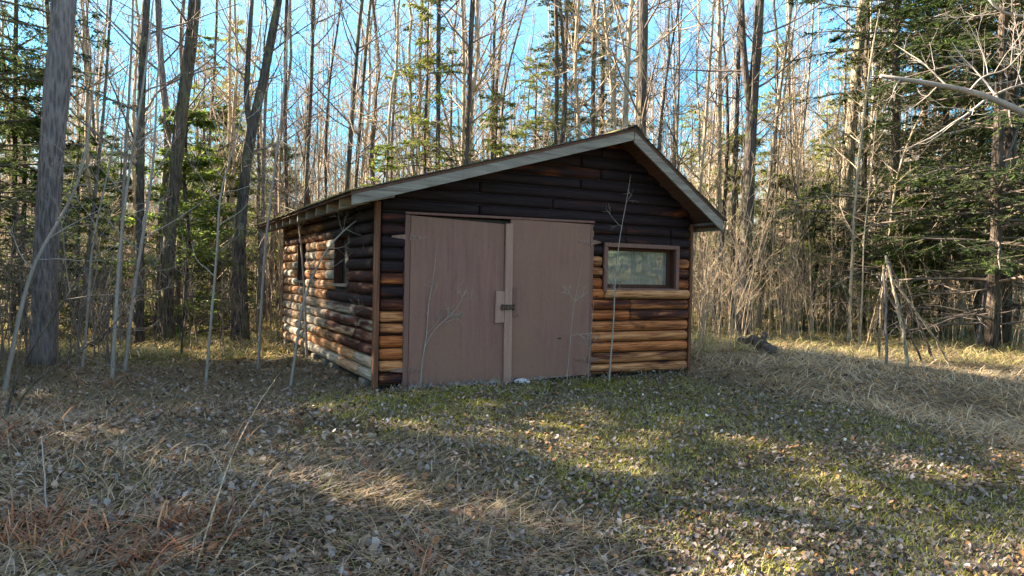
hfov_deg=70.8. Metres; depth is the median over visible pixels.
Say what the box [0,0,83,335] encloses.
bare tree
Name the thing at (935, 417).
dry grass
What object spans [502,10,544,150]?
bare tree
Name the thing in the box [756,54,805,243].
bare tree
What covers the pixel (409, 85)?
bare tree
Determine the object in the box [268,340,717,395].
fallen leaves
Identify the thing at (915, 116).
spruce
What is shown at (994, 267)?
spruce
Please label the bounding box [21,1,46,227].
bare tree
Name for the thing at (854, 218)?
sapling
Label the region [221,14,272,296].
bare tree
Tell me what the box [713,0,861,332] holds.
bare tree
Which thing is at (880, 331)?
dead branch
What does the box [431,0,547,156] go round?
bare tree
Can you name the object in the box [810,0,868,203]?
bare tree
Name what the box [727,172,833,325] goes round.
fir
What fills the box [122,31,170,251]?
bare tree
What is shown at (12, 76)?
bare tree
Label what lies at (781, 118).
bare tree
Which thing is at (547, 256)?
door
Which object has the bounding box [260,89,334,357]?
sapling
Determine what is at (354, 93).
bare tree
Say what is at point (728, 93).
bare tree
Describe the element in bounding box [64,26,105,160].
bare tree
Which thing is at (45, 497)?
dead stalk
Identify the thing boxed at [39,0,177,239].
bare tree
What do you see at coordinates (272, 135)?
bare tree
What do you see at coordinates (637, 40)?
bare tree
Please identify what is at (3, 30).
bare tree
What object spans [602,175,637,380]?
sapling
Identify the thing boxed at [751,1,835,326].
bare tree
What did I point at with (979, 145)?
spruce
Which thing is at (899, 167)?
sapling
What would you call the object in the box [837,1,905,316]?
bare tree
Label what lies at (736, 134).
bare tree
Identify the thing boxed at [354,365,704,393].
weeds
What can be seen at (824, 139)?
hemlock
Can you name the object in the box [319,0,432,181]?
bare tree
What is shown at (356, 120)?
bare tree
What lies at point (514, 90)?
bare tree
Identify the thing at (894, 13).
spruce
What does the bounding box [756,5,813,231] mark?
bare tree
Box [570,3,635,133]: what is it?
bare tree
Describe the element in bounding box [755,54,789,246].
bare tree
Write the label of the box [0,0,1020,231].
sky
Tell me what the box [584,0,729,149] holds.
bare tree
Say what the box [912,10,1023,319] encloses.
spruce
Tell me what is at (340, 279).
window
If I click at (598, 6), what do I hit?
bare tree
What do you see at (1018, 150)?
spruce
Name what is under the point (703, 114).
bare tree
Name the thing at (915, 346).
dead branch
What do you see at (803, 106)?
bare tree
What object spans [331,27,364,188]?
bare tree
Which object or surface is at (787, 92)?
bare tree
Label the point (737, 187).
fir
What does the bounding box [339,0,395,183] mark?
bare tree
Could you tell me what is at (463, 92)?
bare tree
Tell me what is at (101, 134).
bare tree
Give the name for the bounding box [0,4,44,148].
bare tree
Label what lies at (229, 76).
bare tree
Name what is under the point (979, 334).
bare tree
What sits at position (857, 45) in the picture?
bare tree
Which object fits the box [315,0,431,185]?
bare tree
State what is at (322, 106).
bare tree
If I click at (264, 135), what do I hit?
bare tree
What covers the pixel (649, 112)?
bare tree
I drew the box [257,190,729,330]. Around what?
undergrowth
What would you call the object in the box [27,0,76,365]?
bare tree
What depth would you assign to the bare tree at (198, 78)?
33.03 m
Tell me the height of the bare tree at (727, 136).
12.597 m
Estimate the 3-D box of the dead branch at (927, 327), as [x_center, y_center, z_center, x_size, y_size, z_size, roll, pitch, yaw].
[5.850,0.490,10.359,1.740,1.547,0.201,1,1,-32]
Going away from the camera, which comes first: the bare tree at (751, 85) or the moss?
the moss
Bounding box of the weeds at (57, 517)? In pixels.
[0,371,530,575]
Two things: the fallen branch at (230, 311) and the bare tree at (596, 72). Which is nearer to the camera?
the fallen branch at (230, 311)
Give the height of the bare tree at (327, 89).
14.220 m
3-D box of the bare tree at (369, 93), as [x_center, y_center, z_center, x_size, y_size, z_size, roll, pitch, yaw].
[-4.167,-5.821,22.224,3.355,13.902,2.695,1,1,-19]
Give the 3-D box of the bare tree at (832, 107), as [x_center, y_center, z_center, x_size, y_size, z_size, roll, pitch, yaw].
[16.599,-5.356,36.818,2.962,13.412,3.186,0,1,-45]
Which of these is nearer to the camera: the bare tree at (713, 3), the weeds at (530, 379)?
the weeds at (530, 379)
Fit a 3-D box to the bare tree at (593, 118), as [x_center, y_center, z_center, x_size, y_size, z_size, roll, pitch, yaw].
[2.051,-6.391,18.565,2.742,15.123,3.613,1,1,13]
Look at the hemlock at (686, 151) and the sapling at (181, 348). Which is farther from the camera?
the hemlock at (686, 151)
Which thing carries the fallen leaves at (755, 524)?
on the ground at (122, 389)
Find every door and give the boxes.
[390,215,514,387]
[510,219,600,381]
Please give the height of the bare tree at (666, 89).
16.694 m
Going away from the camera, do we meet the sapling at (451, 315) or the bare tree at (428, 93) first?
the sapling at (451, 315)
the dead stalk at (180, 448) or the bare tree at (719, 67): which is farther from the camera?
the bare tree at (719, 67)
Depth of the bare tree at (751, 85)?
16.10 m
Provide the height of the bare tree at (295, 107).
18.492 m
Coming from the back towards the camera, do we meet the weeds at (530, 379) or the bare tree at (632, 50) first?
the bare tree at (632, 50)
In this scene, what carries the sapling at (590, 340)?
on the ground at (122, 389)
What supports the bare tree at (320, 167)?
on the ground at (122, 389)
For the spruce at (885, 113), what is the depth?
25.80 m
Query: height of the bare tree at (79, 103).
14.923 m
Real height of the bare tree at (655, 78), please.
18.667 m
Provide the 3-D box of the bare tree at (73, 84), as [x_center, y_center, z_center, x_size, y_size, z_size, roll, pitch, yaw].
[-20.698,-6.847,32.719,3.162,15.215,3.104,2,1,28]
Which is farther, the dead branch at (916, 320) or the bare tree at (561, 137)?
the bare tree at (561, 137)
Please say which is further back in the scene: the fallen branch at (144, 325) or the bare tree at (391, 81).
the bare tree at (391, 81)
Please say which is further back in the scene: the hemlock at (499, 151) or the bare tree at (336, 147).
the bare tree at (336, 147)
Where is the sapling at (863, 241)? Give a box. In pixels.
[816,89,910,346]
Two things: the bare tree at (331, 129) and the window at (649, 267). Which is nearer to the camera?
the window at (649, 267)
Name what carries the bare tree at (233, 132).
on the ground at (122, 389)
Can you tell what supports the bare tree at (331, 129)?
on the ground at (122, 389)
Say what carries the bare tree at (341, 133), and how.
on the ground at (122, 389)
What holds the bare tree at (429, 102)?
on the ground at (122, 389)
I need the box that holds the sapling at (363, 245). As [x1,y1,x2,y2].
[349,156,412,313]
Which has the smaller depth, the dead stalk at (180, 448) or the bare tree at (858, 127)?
the dead stalk at (180, 448)
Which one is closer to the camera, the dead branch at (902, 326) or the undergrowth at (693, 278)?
the dead branch at (902, 326)
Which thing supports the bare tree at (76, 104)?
on the ground at (122, 389)
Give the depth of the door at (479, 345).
8.36 m
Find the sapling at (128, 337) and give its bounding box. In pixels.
[91,0,202,370]
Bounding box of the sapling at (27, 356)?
[4,103,173,418]
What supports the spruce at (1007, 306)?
on the ground at (122, 389)
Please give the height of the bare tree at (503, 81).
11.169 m
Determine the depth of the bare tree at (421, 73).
20.27 m
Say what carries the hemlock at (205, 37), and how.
on the ground at (122, 389)
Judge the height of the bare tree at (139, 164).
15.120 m
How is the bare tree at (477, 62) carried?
on the ground at (122, 389)
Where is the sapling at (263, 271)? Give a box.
[228,0,316,369]
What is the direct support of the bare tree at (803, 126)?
on the ground at (122, 389)
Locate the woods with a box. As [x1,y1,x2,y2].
[0,32,1023,297]
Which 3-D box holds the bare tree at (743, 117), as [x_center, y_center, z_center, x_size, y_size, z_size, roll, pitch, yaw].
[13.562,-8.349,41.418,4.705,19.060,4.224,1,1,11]
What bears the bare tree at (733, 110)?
on the ground at (122, 389)
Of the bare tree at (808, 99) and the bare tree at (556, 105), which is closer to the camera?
the bare tree at (556, 105)
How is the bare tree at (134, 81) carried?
on the ground at (122, 389)
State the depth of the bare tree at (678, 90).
18.97 m
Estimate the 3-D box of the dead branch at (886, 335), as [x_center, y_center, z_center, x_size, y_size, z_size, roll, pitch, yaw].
[5.151,0.441,9.896,0.277,1.410,0.469,1,1,-2]
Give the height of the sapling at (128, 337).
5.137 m
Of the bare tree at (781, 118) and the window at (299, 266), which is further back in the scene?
the bare tree at (781, 118)
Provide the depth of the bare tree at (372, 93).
35.23 m
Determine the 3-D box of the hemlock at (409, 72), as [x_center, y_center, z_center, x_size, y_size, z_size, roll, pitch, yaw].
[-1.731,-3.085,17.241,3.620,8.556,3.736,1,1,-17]
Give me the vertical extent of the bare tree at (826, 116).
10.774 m
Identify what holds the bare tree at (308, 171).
on the ground at (122, 389)
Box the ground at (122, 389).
[0,281,1023,575]
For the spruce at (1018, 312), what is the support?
on the ground at (122, 389)
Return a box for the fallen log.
[736,335,776,354]
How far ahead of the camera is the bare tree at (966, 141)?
22.25 m
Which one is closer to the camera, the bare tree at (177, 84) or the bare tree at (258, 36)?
the bare tree at (258, 36)
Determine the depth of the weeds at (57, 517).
3.73 m
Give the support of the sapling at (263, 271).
on the ground at (122, 389)
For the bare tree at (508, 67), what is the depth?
20.97 m
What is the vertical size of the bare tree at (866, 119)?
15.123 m
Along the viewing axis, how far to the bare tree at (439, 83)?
16.96 m
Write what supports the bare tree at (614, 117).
on the ground at (122, 389)
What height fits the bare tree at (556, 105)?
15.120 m
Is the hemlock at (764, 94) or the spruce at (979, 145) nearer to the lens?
the spruce at (979, 145)
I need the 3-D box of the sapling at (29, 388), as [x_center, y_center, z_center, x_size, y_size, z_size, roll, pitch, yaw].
[-3.636,0.318,6.391,1.428,1.853,0.785,2,1,25]
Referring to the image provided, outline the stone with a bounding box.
[514,378,529,383]
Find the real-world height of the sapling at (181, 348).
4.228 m
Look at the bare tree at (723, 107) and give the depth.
33.33 m
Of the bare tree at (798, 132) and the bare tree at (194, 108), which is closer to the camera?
the bare tree at (194, 108)
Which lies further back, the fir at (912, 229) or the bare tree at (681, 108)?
the bare tree at (681, 108)
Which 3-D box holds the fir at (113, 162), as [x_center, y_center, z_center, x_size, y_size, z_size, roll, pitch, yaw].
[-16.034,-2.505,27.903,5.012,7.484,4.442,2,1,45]
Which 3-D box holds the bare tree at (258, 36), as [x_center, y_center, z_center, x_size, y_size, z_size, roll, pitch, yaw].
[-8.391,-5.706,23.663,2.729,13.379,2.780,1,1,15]
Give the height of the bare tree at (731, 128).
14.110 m
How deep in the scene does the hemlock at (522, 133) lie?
18.98 m
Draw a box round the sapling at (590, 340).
[576,290,601,381]
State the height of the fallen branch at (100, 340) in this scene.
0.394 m
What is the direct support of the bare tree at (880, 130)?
on the ground at (122, 389)
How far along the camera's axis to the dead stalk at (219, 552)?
3.71 m
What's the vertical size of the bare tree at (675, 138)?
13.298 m
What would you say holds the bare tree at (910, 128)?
on the ground at (122, 389)
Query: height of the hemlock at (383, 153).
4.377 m
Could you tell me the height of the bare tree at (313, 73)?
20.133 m
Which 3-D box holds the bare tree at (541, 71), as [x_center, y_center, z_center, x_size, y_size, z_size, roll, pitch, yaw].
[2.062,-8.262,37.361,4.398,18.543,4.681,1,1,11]
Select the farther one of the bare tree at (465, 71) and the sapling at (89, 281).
the bare tree at (465, 71)
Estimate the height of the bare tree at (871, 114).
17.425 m
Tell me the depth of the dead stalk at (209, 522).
3.92 m
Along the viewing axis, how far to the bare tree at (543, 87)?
27.38 m
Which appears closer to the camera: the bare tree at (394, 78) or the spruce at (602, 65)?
the bare tree at (394, 78)
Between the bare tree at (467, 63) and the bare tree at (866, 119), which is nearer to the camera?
the bare tree at (866, 119)
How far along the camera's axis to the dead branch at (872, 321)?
12.06 m
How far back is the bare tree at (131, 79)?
40.29 m
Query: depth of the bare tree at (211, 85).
19.96 m
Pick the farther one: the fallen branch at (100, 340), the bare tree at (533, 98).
the bare tree at (533, 98)
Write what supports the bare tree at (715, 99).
on the ground at (122, 389)
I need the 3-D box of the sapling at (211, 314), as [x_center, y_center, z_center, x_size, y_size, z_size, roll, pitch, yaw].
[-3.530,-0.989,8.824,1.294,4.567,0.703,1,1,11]
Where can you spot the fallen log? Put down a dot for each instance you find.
(765, 345)
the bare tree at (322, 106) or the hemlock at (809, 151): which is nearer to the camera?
the hemlock at (809, 151)
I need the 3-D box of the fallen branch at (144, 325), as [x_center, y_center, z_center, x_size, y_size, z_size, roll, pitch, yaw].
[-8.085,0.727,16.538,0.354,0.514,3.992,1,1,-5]
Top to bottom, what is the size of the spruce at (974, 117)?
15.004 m
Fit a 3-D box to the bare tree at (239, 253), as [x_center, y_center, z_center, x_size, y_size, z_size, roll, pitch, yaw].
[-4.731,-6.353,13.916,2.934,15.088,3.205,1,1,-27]
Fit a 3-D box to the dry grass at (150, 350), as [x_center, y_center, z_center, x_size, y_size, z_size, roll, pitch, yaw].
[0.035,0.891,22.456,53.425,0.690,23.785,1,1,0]
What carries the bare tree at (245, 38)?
on the ground at (122, 389)
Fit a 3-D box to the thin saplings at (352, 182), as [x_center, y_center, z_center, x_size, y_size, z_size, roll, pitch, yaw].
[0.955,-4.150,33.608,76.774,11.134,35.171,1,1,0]
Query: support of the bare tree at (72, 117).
on the ground at (122, 389)
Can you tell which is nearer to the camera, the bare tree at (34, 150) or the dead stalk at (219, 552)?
the dead stalk at (219, 552)
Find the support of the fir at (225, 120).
on the ground at (122, 389)
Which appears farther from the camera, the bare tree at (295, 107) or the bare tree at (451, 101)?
the bare tree at (295, 107)
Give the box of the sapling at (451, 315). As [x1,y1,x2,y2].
[420,242,476,386]
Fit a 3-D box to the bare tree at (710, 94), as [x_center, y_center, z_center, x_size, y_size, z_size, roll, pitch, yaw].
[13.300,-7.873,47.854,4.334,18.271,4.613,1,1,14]
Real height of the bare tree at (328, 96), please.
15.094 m
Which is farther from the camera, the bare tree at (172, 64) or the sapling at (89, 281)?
the bare tree at (172, 64)
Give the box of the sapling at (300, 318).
[289,187,362,385]
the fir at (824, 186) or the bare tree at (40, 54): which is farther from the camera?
the bare tree at (40, 54)
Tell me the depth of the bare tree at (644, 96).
14.42 m
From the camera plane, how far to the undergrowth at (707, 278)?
15.52 m
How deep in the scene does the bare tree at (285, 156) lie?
18.96 m
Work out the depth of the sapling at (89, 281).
9.67 m
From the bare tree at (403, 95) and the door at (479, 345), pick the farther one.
the bare tree at (403, 95)
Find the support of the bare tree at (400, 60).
on the ground at (122, 389)
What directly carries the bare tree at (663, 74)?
on the ground at (122, 389)
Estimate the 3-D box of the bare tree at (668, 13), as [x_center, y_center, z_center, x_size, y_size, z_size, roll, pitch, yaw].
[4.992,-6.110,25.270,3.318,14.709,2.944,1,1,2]
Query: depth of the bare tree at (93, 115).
23.57 m
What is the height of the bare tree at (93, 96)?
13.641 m
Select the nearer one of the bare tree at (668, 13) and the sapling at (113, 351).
the sapling at (113, 351)
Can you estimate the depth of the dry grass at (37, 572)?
4.26 m
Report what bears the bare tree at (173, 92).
on the ground at (122, 389)
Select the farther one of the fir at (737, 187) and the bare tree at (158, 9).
the fir at (737, 187)
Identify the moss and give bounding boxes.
[286,376,1017,574]
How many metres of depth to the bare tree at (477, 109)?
47.30 m
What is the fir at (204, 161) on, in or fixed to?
on the ground at (122, 389)
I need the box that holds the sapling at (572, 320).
[561,264,598,383]
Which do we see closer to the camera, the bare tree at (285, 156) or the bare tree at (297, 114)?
the bare tree at (285, 156)
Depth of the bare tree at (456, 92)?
32.43 m
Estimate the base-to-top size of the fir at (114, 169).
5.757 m
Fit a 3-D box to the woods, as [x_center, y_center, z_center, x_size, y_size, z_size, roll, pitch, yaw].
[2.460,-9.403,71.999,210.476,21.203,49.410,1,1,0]
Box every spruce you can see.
[0,0,135,293]
[508,0,603,152]
[554,0,656,146]
[761,0,1023,337]
[819,0,1021,326]
[824,0,1023,351]
[829,2,932,319]
[833,0,1023,337]
[847,0,1023,344]
[865,0,1023,332]
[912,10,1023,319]
[937,4,1023,289]
[965,8,1023,323]
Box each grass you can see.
[0,303,1023,368]
[0,331,726,575]
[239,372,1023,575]
[665,321,1023,464]
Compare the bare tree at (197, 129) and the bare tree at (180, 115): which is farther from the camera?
the bare tree at (197, 129)
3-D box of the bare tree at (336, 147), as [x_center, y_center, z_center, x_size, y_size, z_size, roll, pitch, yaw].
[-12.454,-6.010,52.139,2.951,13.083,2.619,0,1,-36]
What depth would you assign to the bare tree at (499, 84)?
37.42 m
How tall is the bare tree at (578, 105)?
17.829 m
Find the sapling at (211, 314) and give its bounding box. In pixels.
[187,21,267,382]
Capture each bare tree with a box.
[0,0,81,212]
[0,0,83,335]
[0,0,138,185]
[0,0,214,338]
[0,3,32,205]
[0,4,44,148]
[3,52,43,214]
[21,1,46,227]
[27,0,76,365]
[27,2,120,260]
[31,3,95,186]
[33,0,177,330]
[36,1,161,240]
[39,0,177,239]
[39,0,243,346]
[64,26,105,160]
[66,37,84,241]
[67,0,151,250]
[68,51,104,187]
[70,12,126,177]
[71,1,129,161]
[78,0,236,333]
[78,51,231,331]
[83,46,131,245]
[89,0,183,318]
[96,0,154,343]
[114,9,173,280]
[115,0,240,341]
[115,2,159,245]
[117,6,171,282]
[117,25,156,296]
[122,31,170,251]
[127,0,224,158]
[130,0,277,331]
[145,27,191,208]
[151,0,251,316]
[156,9,222,263]
[159,37,193,198]
[160,20,206,188]
[172,1,218,288]
[174,0,288,306]
[183,0,325,342]
[189,1,258,286]
[194,0,353,311]
[195,0,263,228]
[197,0,275,317]
[208,0,309,325]
[211,0,304,177]
[214,0,300,289]
[216,0,298,316]
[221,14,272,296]
[224,0,357,206]
[254,0,345,212]
[254,94,282,267]
[266,0,360,198]
[267,0,359,204]
[269,0,388,202]
[270,32,331,197]
[275,2,343,196]
[276,0,353,197]
[277,0,424,188]
[281,1,333,196]
[284,0,419,191]
[289,54,306,197]
[299,0,346,196]
[313,46,347,197]
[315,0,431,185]
[315,0,441,186]
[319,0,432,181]
[321,114,342,189]
[323,0,424,183]
[330,85,356,191]
[330,92,370,184]
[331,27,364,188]
[338,48,382,191]
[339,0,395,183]
[339,0,485,182]
[350,14,403,185]
[356,0,452,175]
[359,42,432,176]
[367,94,405,182]
[370,6,414,182]
[378,8,421,179]
[385,3,466,175]
[389,4,456,179]
[391,0,521,165]
[396,0,533,163]
[398,0,538,165]
[404,1,478,166]
[411,0,494,171]
[413,0,497,159]
[416,1,467,167]
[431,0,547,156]
[440,0,498,163]
[443,0,529,161]
[446,45,484,156]
[447,32,477,161]
[456,0,527,159]
[457,0,550,158]
[459,0,548,159]
[465,0,530,157]
[473,0,513,158]
[481,8,522,155]
[490,0,623,154]
[492,0,654,139]
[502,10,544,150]
[508,31,533,151]
[509,0,623,151]
[515,0,591,149]
[516,0,586,146]
[517,0,651,145]
[521,8,563,147]
[528,46,549,146]
[532,0,733,127]
[536,0,633,142]
[550,0,674,154]
[554,0,663,137]
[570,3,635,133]
[571,10,623,133]
[574,0,703,132]
[577,0,694,136]
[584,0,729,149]
[605,1,635,123]
[621,0,699,188]
[628,0,721,178]
[630,0,706,180]
[630,1,683,173]
[630,10,681,158]
[631,0,743,170]
[631,64,666,141]
[633,0,745,284]
[648,0,723,169]
[652,0,751,297]
[654,0,826,335]
[668,0,786,327]
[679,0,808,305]
[680,0,803,326]
[680,1,742,287]
[681,3,745,310]
[682,0,771,311]
[687,0,793,326]
[687,38,717,204]
[692,54,715,282]
[705,28,757,197]
[706,37,750,301]
[710,0,771,279]
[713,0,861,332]
[717,55,759,233]
[723,0,759,238]
[728,1,820,323]
[732,0,837,292]
[739,4,835,241]
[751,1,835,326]
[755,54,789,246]
[756,2,831,295]
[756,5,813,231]
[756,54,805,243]
[760,0,843,292]
[761,13,826,195]
[767,39,821,219]
[768,0,858,331]
[778,19,837,297]
[781,2,852,311]
[782,20,824,209]
[782,50,816,251]
[789,0,914,140]
[795,0,903,328]
[806,35,843,313]
[807,60,841,204]
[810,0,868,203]
[812,4,877,325]
[815,0,909,298]
[825,0,912,326]
[826,27,902,304]
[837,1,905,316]
[838,52,880,319]
[843,1,918,243]
[843,5,919,196]
[861,5,912,241]
[866,28,1023,345]
[884,5,940,305]
[901,27,964,316]
[911,6,996,295]
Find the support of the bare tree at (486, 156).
on the ground at (122, 389)
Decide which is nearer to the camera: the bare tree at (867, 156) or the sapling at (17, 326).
the sapling at (17, 326)
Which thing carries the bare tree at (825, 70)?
on the ground at (122, 389)
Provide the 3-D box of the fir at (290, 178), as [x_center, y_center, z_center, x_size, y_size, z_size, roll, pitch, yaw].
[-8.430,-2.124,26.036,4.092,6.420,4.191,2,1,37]
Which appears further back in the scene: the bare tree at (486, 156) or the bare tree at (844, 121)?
the bare tree at (486, 156)
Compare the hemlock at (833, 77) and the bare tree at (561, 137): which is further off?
the hemlock at (833, 77)
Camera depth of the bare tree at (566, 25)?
18.95 m
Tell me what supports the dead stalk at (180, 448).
on the ground at (122, 389)
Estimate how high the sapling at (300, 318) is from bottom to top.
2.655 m
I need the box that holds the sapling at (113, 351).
[85,0,192,381]
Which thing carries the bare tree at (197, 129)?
on the ground at (122, 389)
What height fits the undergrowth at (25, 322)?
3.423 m
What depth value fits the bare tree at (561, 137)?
17.80 m
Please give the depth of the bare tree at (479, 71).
37.02 m
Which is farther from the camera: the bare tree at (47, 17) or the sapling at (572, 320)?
the bare tree at (47, 17)
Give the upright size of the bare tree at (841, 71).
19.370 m
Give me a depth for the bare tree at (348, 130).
48.26 m
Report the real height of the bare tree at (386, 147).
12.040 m
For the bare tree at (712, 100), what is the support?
on the ground at (122, 389)
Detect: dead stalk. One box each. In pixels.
[40,436,47,515]
[143,444,222,479]
[194,371,280,572]
[209,465,282,566]
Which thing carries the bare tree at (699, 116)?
on the ground at (122, 389)
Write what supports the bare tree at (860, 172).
on the ground at (122, 389)
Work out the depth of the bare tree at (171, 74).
21.96 m
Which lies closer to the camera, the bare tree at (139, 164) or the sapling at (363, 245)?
the sapling at (363, 245)
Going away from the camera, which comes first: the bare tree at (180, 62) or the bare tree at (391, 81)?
the bare tree at (180, 62)
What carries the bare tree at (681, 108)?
on the ground at (122, 389)
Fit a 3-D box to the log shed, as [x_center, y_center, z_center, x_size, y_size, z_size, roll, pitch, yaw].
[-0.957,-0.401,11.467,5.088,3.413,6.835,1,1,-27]
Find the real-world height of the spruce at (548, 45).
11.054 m
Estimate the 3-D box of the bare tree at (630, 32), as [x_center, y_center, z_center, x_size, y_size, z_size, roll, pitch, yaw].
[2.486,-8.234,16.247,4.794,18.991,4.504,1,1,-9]
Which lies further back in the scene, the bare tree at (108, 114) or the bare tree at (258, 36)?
the bare tree at (108, 114)
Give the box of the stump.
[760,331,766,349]
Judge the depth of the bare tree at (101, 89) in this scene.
26.98 m
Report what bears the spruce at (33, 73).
on the ground at (122, 389)
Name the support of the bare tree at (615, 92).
on the ground at (122, 389)
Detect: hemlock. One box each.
[134,29,258,306]
[182,15,274,278]
[361,144,399,185]
[378,0,474,178]
[469,89,519,162]
[501,56,561,156]
[671,104,722,295]
[688,110,738,292]
[723,40,834,312]
[764,136,848,314]
[771,123,878,320]
[777,47,871,293]
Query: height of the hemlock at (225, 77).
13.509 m
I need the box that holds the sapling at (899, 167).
[856,62,966,337]
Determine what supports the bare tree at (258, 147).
on the ground at (122, 389)
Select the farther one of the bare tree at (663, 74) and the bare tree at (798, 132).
the bare tree at (663, 74)
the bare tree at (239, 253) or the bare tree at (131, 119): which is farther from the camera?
the bare tree at (131, 119)
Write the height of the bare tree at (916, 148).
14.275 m
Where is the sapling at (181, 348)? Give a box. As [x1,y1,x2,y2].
[168,105,220,357]
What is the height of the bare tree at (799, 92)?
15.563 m
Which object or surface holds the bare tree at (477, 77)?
on the ground at (122, 389)
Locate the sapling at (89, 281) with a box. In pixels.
[69,3,157,369]
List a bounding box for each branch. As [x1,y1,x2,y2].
[86,317,132,347]
[122,314,188,335]
[188,305,277,320]
[865,261,889,348]
[870,265,896,358]
[877,269,903,365]
[877,276,922,362]
[880,0,1023,159]
[883,252,910,368]
[883,267,952,368]
[887,261,933,359]
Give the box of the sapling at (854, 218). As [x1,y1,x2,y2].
[820,10,925,344]
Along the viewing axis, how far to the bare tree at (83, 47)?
16.28 m
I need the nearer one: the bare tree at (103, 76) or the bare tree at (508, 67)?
the bare tree at (508, 67)
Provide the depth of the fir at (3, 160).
14.93 m
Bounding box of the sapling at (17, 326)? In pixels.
[2,32,150,391]
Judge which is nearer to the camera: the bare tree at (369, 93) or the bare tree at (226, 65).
the bare tree at (369, 93)
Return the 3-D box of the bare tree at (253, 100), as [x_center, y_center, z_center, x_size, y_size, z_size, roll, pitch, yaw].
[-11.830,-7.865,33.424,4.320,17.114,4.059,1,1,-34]
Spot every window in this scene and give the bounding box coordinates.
[295,243,309,282]
[331,236,351,286]
[601,242,679,291]
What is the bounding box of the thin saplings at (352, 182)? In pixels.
[0,0,1023,337]
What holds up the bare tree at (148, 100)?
on the ground at (122, 389)
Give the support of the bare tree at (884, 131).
on the ground at (122, 389)
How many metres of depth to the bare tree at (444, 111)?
21.97 m
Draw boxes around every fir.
[0,50,129,339]
[25,113,134,331]
[59,133,158,316]
[65,129,132,301]
[92,106,264,339]
[144,103,282,314]
[147,141,268,325]
[231,140,311,307]
[693,133,799,318]
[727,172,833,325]
[757,182,866,334]
[852,192,967,342]
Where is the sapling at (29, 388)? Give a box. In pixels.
[14,220,189,412]
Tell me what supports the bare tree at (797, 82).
on the ground at (122, 389)
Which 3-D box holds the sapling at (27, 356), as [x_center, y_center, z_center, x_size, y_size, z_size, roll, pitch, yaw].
[-3.557,-0.126,5.960,1.336,2.729,0.864,1,1,-1]
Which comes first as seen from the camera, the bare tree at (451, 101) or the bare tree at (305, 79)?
the bare tree at (451, 101)
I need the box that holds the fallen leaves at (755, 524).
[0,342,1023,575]
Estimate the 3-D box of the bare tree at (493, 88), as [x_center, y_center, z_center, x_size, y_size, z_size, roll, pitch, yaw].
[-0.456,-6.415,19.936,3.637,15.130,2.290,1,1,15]
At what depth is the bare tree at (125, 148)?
13.98 m
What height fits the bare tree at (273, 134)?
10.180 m
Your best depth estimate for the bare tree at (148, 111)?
39.31 m
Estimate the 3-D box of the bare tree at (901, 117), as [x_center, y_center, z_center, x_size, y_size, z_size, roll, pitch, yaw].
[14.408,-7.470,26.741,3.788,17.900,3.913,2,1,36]
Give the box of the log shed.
[256,125,727,390]
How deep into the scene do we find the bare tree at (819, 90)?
34.59 m
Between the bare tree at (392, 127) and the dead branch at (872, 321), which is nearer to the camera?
the dead branch at (872, 321)
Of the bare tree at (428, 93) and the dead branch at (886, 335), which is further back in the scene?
the bare tree at (428, 93)
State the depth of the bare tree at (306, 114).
19.16 m
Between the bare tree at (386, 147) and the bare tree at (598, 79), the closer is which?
the bare tree at (598, 79)
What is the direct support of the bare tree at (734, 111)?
on the ground at (122, 389)
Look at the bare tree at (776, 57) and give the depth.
24.82 m
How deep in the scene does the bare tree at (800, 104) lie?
26.20 m
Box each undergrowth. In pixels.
[0,148,282,382]
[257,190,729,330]
[692,153,1023,351]
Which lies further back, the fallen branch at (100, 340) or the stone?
the fallen branch at (100, 340)
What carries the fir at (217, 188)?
on the ground at (122, 389)
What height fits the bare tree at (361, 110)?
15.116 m
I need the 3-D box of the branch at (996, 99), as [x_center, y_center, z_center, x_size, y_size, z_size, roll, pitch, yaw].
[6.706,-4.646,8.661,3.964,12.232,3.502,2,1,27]
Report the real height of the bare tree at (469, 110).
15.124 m
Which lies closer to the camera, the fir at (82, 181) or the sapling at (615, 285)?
the sapling at (615, 285)
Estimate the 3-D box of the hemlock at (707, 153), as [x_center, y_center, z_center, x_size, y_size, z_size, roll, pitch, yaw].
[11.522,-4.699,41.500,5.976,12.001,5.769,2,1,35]
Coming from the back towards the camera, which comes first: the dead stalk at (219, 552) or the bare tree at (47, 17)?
the bare tree at (47, 17)

